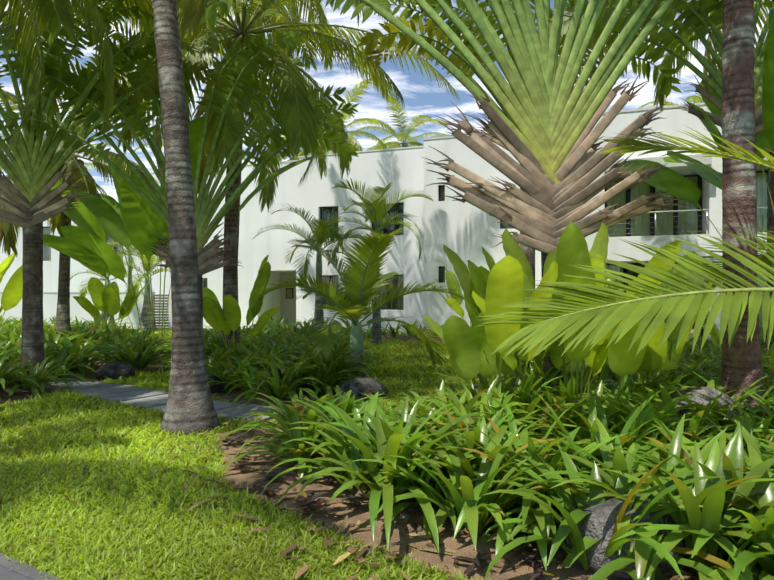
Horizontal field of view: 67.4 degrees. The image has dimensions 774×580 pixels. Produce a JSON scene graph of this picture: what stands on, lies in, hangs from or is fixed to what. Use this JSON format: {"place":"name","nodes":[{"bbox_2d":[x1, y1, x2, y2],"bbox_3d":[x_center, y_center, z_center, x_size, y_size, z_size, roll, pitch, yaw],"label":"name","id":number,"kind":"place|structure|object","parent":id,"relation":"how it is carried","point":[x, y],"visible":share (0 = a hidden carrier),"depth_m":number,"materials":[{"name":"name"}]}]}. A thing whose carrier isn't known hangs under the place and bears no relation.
{"place":"outdoors","nodes":[
{"label":"outdoors","id":0,"kind":"place"},
{"bbox_2d":[0,565,31,579],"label":"path paving","id":1,"kind":"structure","parent":0,"point":[6,574],"depth_m":3.28,"materials":[{"name":"grey concrete"}]},
{"bbox_2d":[18,211,44,384],"bbox_3d":[-6.268,0.149,10.269,0.449,3.050,0.459,0,0,-1],"label":"palm trunk","id":2,"kind":"object","parent":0,"point":[32,339],"visible":0.79,"depth_m":10.14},
{"bbox_2d":[0,341,165,405],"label":"bed soil","id":3,"kind":"structure","parent":0,"point":[18,393],"depth_m":9.73,"materials":[{"name":"brown soil"}]},
{"bbox_2d":[0,253,22,322],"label":"banana plant","id":4,"kind":"object","parent":3,"relation":"on","point":[11,297],"visible":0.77,"depth_m":13.47,"materials":[{"name":"green plant"}]},
{"bbox_2d":[0,314,171,400],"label":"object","id":5,"kind":"object","parent":3,"relation":"on","point":[78,347],"visible":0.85,"depth_m":11.98,"materials":[{"name":"green plant"}]},
{"bbox_2d":[0,0,188,159],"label":"coconut palm","id":6,"kind":"object","parent":3,"relation":"on","point":[21,19],"visible":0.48,"depth_m":9.56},
{"bbox_2d":[0,1,212,230],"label":"travellers palm bases","id":7,"kind":"object","parent":3,"relation":"on","point":[32,172],"visible":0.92,"depth_m":10.20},
{"bbox_2d":[0,0,224,114],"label":"palm tree","id":8,"kind":"object","parent":7,"relation":"attached to","point":[59,43],"visible":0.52,"depth_m":10.35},
{"bbox_2d":[73,277,151,339],"bbox_3d":[-8.096,0.665,17.388,1.959,2.088,2.889,0,0,-20],"label":"banana plant","id":9,"kind":"object","parent":3,"relation":"on","point":[106,299],"visible":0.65,"depth_m":16.61,"materials":[{"name":"green plant"}]},
{"bbox_2d":[0,34,225,334],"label":"palm tree","id":10,"kind":"object","parent":3,"relation":"on","point":[77,177],"depth_m":15.69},
{"bbox_2d":[1,78,151,244],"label":"coconut palm rachis","id":11,"kind":"object","parent":10,"relation":"attached to","point":[77,160],"visible":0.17,"depth_m":15.54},
{"bbox_2d":[43,116,327,363],"bbox_3d":[-5.818,-0.785,12.920,7.828,4.944,4.770,0,0,22],"label":"giant strelitzia","id":12,"kind":"object","parent":3,"relation":"on","point":[135,219],"visible":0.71,"depth_m":12.35,"materials":[{"name":"green plant"}]},
{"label":"coconut palm trunk","id":13,"kind":"object","parent":3,"relation":"on","visible":0},
{"bbox_2d":[9,0,151,137],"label":"coconut palm rachis","id":14,"kind":"object","parent":13,"relation":"attached to","point":[98,11],"visible":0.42,"depth_m":9.40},
{"bbox_2d":[0,219,171,328],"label":"villa walls","id":15,"kind":"structure","parent":0,"point":[50,282],"depth_m":31.87,"materials":[{"name":"white paint"}]},
{"bbox_2d":[43,227,116,260],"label":"villa window frames","id":16,"kind":"structure","parent":15,"relation":"attached to","point":[115,247],"depth_m":32.26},
{"bbox_2d":[43,228,120,259],"bbox_3d":[-17.299,-2.573,32.208,5.600,1.900,0.010,0,0,3],"label":"window","id":17,"kind":"structure","parent":16,"relation":"in","point":[50,248],"depth_m":32.30,"materials":[{"name":"black glass"}]},
{"bbox_2d":[43,243,121,260],"bbox_3d":[-17.310,-2.111,32.001,5.600,0.975,0.050,0,0,3],"label":"window","id":18,"kind":"structure","parent":15,"relation":"attached to","point":[49,250],"depth_m":32.06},
{"bbox_2d":[43,228,122,259],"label":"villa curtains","id":19,"kind":"object","parent":15,"relation":"attached to","point":[49,233],"depth_m":32.38,"materials":[{"name":"grey fabric"}]},
{"bbox_2d":[154,295,168,326],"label":"garden gate slats","id":20,"kind":"object","parent":15,"relation":"attached to","point":[156,317],"visible":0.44,"depth_m":26.36,"materials":[{"name":"wood"}]},
{"bbox_2d":[44,375,282,422],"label":"stepping stone path","id":21,"kind":"structure","parent":0,"point":[137,396],"depth_m":8.90,"materials":[{"name":"grey stone"}]},
{"bbox_2d":[199,275,202,328],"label":"travellers palm trunk","id":22,"kind":"object","parent":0,"point":[201,289],"visible":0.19,"depth_m":10.89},
{"bbox_2d":[0,327,494,579],"bbox_3d":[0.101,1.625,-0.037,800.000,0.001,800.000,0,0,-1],"label":"lawn","id":23,"kind":"structure","parent":0,"point":[190,525],"depth_m":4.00,"materials":[{"name":"green plant"}]},
{"bbox_2d":[0,553,61,579],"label":"path kerb","id":24,"kind":"structure","parent":23,"relation":"on","point":[31,571],"depth_m":3.34,"materials":[{"name":"concrete"}]},
{"bbox_2d":[0,128,109,194],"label":"coconut palm","id":25,"kind":"object","parent":23,"relation":"on","point":[100,188],"visible":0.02,"depth_m":45.63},
{"bbox_2d":[70,249,153,325],"bbox_3d":[-11.665,-0.031,24.757,3.552,3.546,3.879,0,0,-1],"label":"bottle palm","id":26,"kind":"object","parent":23,"relation":"on","point":[85,292],"depth_m":24.68,"materials":[{"name":"green plant"}]},
{"bbox_2d":[71,255,150,293],"bbox_3d":[-11.934,-0.595,24.422,3.056,1.892,3.240,0,0,41],"label":"bottle palm crownshaft","id":27,"kind":"object","parent":26,"relation":"attached to","point":[107,283],"visible":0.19,"depth_m":24.41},
{"bbox_2d":[105,240,137,291],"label":"palm tree","id":28,"kind":"object","parent":23,"relation":"on","point":[112,243],"depth_m":29.68,"materials":[{"name":"green plant"}]},
{"bbox_2d":[112,242,136,265],"bbox_3d":[-13.249,-1.868,29.657,3.278,2.743,3.424,0,0,-1],"label":"spindle palm crownshaft","id":29,"kind":"object","parent":28,"relation":"attached to","point":[129,259],"visible":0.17,"depth_m":29.69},
{"bbox_2d":[120,246,169,330],"bbox_3d":[-10.213,-0.121,24.776,3.612,3.726,3.148,0,0,-1],"label":"bottle palm","id":30,"kind":"object","parent":23,"relation":"on","point":[145,261],"depth_m":24.51,"materials":[{"name":"green plant"}]},
{"bbox_2d":[121,251,169,293],"bbox_3d":[-10.177,-0.630,24.760,3.254,2.132,2.732,0,0,-1],"label":"bottle palm crownshaft","id":31,"kind":"object","parent":30,"relation":"attached to","point":[148,285],"visible":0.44,"depth_m":24.62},
{"bbox_2d":[134,140,250,163],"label":"coconut palm","id":32,"kind":"object","parent":23,"relation":"on","point":[162,146],"visible":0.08,"depth_m":44.80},
{"bbox_2d":[25,0,362,435],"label":"coconut palm","id":33,"kind":"object","parent":23,"relation":"on","point":[189,406],"depth_m":6.85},
{"bbox_2d":[53,0,199,26],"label":"coconut palm rachis","id":34,"kind":"object","parent":33,"relation":"attached to","point":[60,20],"visible":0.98,"depth_m":8.12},
{"bbox_2d":[243,107,341,160],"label":"coconut palm","id":35,"kind":"object","parent":23,"relation":"on","point":[291,159],"visible":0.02,"depth_m":43.25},
{"bbox_2d":[282,78,396,159],"bbox_3d":[-3.608,-6.006,39.920,8.667,15.644,8.482,0,0,-1],"label":"coconut palm","id":36,"kind":"object","parent":23,"relation":"on","point":[353,99],"depth_m":39.37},
{"bbox_2d":[285,81,392,152],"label":"coconut palm rachis","id":37,"kind":"object","parent":36,"relation":"attached to","point":[362,119],"visible":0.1,"depth_m":40.22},
{"bbox_2d":[151,133,541,336],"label":"villa walls","id":38,"kind":"structure","parent":23,"relation":"on","point":[465,231],"depth_m":23.20,"materials":[{"name":"white paint"}]},
{"bbox_2d":[202,276,402,308],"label":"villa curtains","id":39,"kind":"object","parent":38,"relation":"attached to","point":[393,302],"depth_m":23.36,"materials":[{"name":"white fabric"}]},
{"bbox_2d":[202,185,512,309],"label":"window frames","id":40,"kind":"structure","parent":38,"relation":"attached to","point":[290,291],"depth_m":23.47,"materials":[{"name":"black metal"}]},
{"bbox_2d":[203,187,506,307],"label":"windows","id":41,"kind":"structure","parent":40,"relation":"in","point":[382,233],"depth_m":23.23,"materials":[{"name":"black glass"}]},
{"bbox_2d":[253,227,463,376],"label":"palm fronds","id":42,"kind":"object","parent":23,"relation":"on","point":[373,282],"depth_m":10.66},
{"bbox_2d":[268,237,460,357],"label":"palm stems","id":43,"kind":"object","parent":42,"relation":"on","point":[356,337],"visible":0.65,"depth_m":10.95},
{"bbox_2d":[308,178,432,344],"bbox_3d":[-0.549,-0.943,17.972,4.062,5.306,4.131,0,0,-1],"label":"palm tree","id":44,"kind":"object","parent":23,"relation":"on","point":[380,213],"depth_m":17.87,"materials":[{"name":"green plant"}]},
{"bbox_2d":[314,187,424,249],"bbox_3d":[-0.551,-2.110,17.907,3.602,2.527,3.684,0,0,-1],"label":"spindle palm crownshaft","id":45,"kind":"object","parent":44,"relation":"attached to","point":[377,228],"visible":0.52,"depth_m":18.04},
{"bbox_2d":[0,362,749,578],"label":"garden rocks","id":46,"kind":"object","parent":23,"relation":"on","point":[599,521],"visible":0.33,"depth_m":3.44,"materials":[{"name":"grey stone"}]},
{"bbox_2d":[374,135,401,149],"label":"coconut palm","id":47,"kind":"object","parent":23,"relation":"on","point":[386,138],"depth_m":50.22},
{"bbox_2d":[351,95,448,150],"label":"coconut palm","id":48,"kind":"object","parent":23,"relation":"on","point":[402,135],"depth_m":45.15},
{"bbox_2d":[362,96,435,148],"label":"coconut palm rachis","id":49,"kind":"object","parent":48,"relation":"attached to","point":[406,144],"visible":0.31,"depth_m":45.77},
{"bbox_2d":[431,267,470,326],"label":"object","id":50,"kind":"object","parent":23,"relation":"on","point":[454,302],"visible":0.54,"depth_m":19.09,"materials":[{"name":"green plant"}]},
{"bbox_2d":[638,93,703,108],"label":"coconut palm","id":51,"kind":"object","parent":23,"relation":"on","point":[696,98],"visible":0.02,"depth_m":35.46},
{"bbox_2d":[584,102,768,339],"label":"villa walls","id":52,"kind":"structure","parent":23,"relation":"on","point":[674,117],"depth_m":16.58,"materials":[{"name":"white paint"}]},
{"bbox_2d":[606,173,766,334],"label":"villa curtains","id":53,"kind":"object","parent":52,"relation":"attached to","point":[761,199],"depth_m":17.61,"materials":[{"name":"white fabric"}]},
{"bbox_2d":[605,170,767,335],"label":"window frames","id":54,"kind":"structure","parent":52,"relation":"in","point":[628,221],"depth_m":17.62,"materials":[{"name":"black metal"}]},
{"bbox_2d":[606,173,767,321],"bbox_3d":[11.009,-0.901,16.625,8.960,5.050,0.010,0,0,19],"label":"window glass","id":55,"kind":"object","parent":54,"relation":"in","point":[673,217],"depth_m":17.55,"materials":[{"name":"black glass"}]},
{"bbox_2d":[620,207,767,235],"bbox_3d":[10.693,-1.923,15.717,8.960,0.705,0.050,0,0,19],"label":"balcony railing","id":56,"kind":"object","parent":52,"relation":"attached to","point":[655,227],"visible":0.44,"depth_m":16.52,"materials":[{"name":"grey metal"}]},
{"bbox_2d":[689,320,760,338],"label":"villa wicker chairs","id":57,"kind":"object","parent":52,"relation":"on","point":[691,332],"depth_m":16.67,"materials":[{"name":"beige wicker"}]},
{"bbox_2d":[138,0,397,244],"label":"coconut palm","id":58,"kind":"object","parent":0,"point":[312,16],"depth_m":18.07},
{"bbox_2d":[201,0,388,60],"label":"coconut palm rachis","id":59,"kind":"object","parent":58,"relation":"attached to","point":[297,17],"visible":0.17,"depth_m":17.61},
{"bbox_2d":[211,376,347,408],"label":"bed soil","id":60,"kind":"structure","parent":0,"point":[231,396],"depth_m":8.98,"materials":[{"name":"brown soil"}]},
{"bbox_2d":[0,27,351,275],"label":"travellers palm leaf bases","id":61,"kind":"object","parent":60,"relation":"on","point":[211,253],"visible":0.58,"depth_m":10.87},
{"bbox_2d":[0,19,359,173],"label":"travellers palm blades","id":62,"kind":"object","parent":61,"relation":"attached to","point":[94,96],"visible":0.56,"depth_m":10.81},
{"bbox_2d":[8,0,459,348],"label":"coconut palm","id":63,"kind":"object","parent":60,"relation":"on","point":[282,84],"depth_m":12.24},
{"bbox_2d":[13,0,453,200],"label":"coconut palm rachis","id":64,"kind":"object","parent":63,"relation":"attached to","point":[241,19],"visible":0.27,"depth_m":12.64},
{"bbox_2d":[202,255,279,352],"bbox_3d":[-3.357,0.474,11.671,2.202,2.415,1.438,0,0,24],"label":"strelitzia","id":65,"kind":"object","parent":60,"relation":"on","point":[219,320],"visible":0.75,"depth_m":11.64,"materials":[{"name":"green plant"}]},
{"bbox_2d":[148,318,382,406],"bbox_3d":[-2.867,1.248,14.253,5.753,0.841,13.035,0,0,-21],"label":"shrub","id":66,"kind":"object","parent":60,"relation":"on","point":[278,361],"visible":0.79,"depth_m":9.90,"materials":[{"name":"green plant"}]},
{"bbox_2d":[253,202,374,329],"bbox_3d":[-2.046,-0.491,17.367,3.750,4.396,3.762,0,0,-1],"label":"palm tree","id":67,"kind":"object","parent":60,"relation":"on","point":[319,229],"depth_m":17.02,"materials":[{"name":"green plant"}]},
{"bbox_2d":[260,210,365,272],"bbox_3d":[-2.022,-1.324,17.422,3.296,2.259,3.246,0,0,-1],"label":"spindle palm crownshaft","id":68,"kind":"object","parent":67,"relation":"attached to","point":[318,262],"visible":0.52,"depth_m":17.17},
{"bbox_2d":[199,0,381,33],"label":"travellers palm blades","id":69,"kind":"object","parent":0,"point":[225,6],"visible":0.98,"depth_m":7.39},
{"bbox_2d":[0,0,768,200],"label":"sky","id":70,"kind":"structure","parent":0,"point":[436,99],"materials":[{"name":"blue"}]},
{"bbox_2d":[0,0,771,202],"bbox_3d":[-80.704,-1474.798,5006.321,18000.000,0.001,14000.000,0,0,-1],"label":"cloud","id":71,"kind":"structure","parent":0,"point":[646,93],"depth_m":4238.12,"materials":[{"name":"white"}]},
{"bbox_2d":[346,334,443,342],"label":"villa bed soil","id":72,"kind":"structure","parent":0,"point":[402,338],"depth_m":20.57,"materials":[{"name":"brown soil"}]},
{"bbox_2d":[269,316,443,339],"bbox_3d":[-0.837,1.287,21.228,8.586,0.824,3.956,0,0,18],"label":"hedge","id":73,"kind":"object","parent":72,"relation":"on","point":[391,331],"visible":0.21,"depth_m":20.77,"materials":[{"name":"green plant"}]},
{"bbox_2d":[218,376,760,579],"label":"bed soil","id":74,"kind":"structure","parent":0,"point":[464,547],"depth_m":3.99,"materials":[{"name":"brown soil"}]},
{"bbox_2d":[44,397,685,579],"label":"bed leaf litter","id":75,"kind":"object","parent":74,"relation":"on","point":[365,548],"visible":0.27,"depth_m":3.89,"materials":[{"name":"plant"}]},
{"bbox_2d":[217,426,591,579],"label":"tradescantia groundcover","id":76,"kind":"object","parent":74,"relation":"on","point":[308,500],"visible":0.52,"depth_m":4.34,"materials":[{"name":"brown plant"}]},
{"bbox_2d":[212,0,683,253],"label":"palm leaf bases","id":77,"kind":"object","parent":74,"relation":"on","point":[550,140],"visible":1,"depth_m":7.27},
{"bbox_2d":[207,332,773,579],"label":"ground cover plants","id":78,"kind":"object","parent":74,"relation":"on","point":[711,493],"visible":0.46,"depth_m":4.18,"materials":[{"name":"green plant"}]},
{"bbox_2d":[424,254,557,400],"bbox_3d":[1.480,0.667,6.611,1.868,1.981,1.966,0,0,-26],"label":"strelitzia","id":79,"kind":"object","parent":74,"relation":"on","point":[472,349],"visible":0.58,"depth_m":6.43,"materials":[{"name":"green plant"}]},
{"bbox_2d":[369,0,669,150],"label":"palm tree","id":80,"kind":"object","parent":74,"relation":"on","point":[494,139],"visible":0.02,"depth_m":11.74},
{"bbox_2d":[356,0,681,97],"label":"palm fronds","id":81,"kind":"object","parent":80,"relation":"attached to","point":[406,43],"visible":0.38,"depth_m":11.62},
{"bbox_2d":[541,252,569,392],"bbox_3d":[2.162,0.459,7.350,0.456,2.408,0.457,0,0,-1],"label":"travellers palm trunk","id":82,"kind":"object","parent":74,"relation":"on","point":[546,365],"visible":0.1,"depth_m":7.26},
{"bbox_2d":[443,222,680,415],"bbox_3d":[1.984,0.422,6.710,2.647,2.471,2.154,0,0,34],"label":"strelitzia","id":83,"kind":"object","parent":74,"relation":"on","point":[569,251],"visible":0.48,"depth_m":6.13,"materials":[{"name":"green plant"}]},
{"bbox_2d":[475,124,773,358],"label":"palm fronds","id":84,"kind":"object","parent":74,"relation":"on","point":[655,312],"visible":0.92,"depth_m":5.06,"materials":[{"name":"green plant"}]},
{"bbox_2d":[535,146,773,323],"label":"palm frond stems","id":85,"kind":"object","parent":84,"relation":"attached to","point":[770,289],"visible":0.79,"depth_m":5.00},
{"bbox_2d":[559,0,773,133],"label":"palm fronds","id":86,"kind":"object","parent":74,"relation":"on","point":[711,69],"visible":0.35,"depth_m":10.06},
{"bbox_2d":[538,0,773,72],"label":"palm fronds","id":87,"kind":"object","parent":86,"relation":"attached to","point":[664,37],"visible":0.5,"depth_m":10.19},
{"bbox_2d":[628,251,718,392],"bbox_3d":[3.235,0.577,7.164,1.591,2.167,2.116,0,0,-1],"label":"strelitzia","id":88,"kind":"object","parent":74,"relation":"on","point":[666,356],"visible":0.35,"depth_m":6.81,"materials":[{"name":"green plant"}]},
{"bbox_2d":[606,0,773,353],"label":"coconut palm","id":89,"kind":"object","parent":74,"relation":"on","point":[660,97],"depth_m":11.98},
{"bbox_2d":[622,33,708,89],"bbox_3d":[7.520,-6.509,11.755,7.829,5.957,7.818,0,0,-16],"label":"coconut palm rachis","id":90,"kind":"object","parent":89,"relation":"attached to","point":[704,56],"visible":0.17,"depth_m":11.37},
{"bbox_2d":[612,13,773,349],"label":"banana plant","id":91,"kind":"object","parent":74,"relation":"on","point":[677,185],"visible":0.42,"depth_m":10.91,"materials":[{"name":"green plant"}]},
{"bbox_2d":[639,0,770,415],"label":"coconut palm","id":92,"kind":"object","parent":74,"relation":"on","point":[741,363],"depth_m":6.76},
{"bbox_2d":[697,310,773,382],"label":"strelitzia","id":93,"kind":"object","parent":74,"relation":"on","point":[715,334],"visible":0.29,"depth_m":7.71,"materials":[{"name":"green plant"}]},
{"bbox_2d":[520,164,534,288],"bbox_3d":[2.908,-0.618,12.024,0.458,4.600,0.453,0,0,-1],"label":"palm trunk","id":94,"kind":"object","parent":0,"point":[529,252],"visible":0.06,"depth_m":11.88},
{"bbox_2d":[755,134,756,230],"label":"palm trunk","id":95,"kind":"object","parent":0,"point":[756,184],"depth_m":9.96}
]}

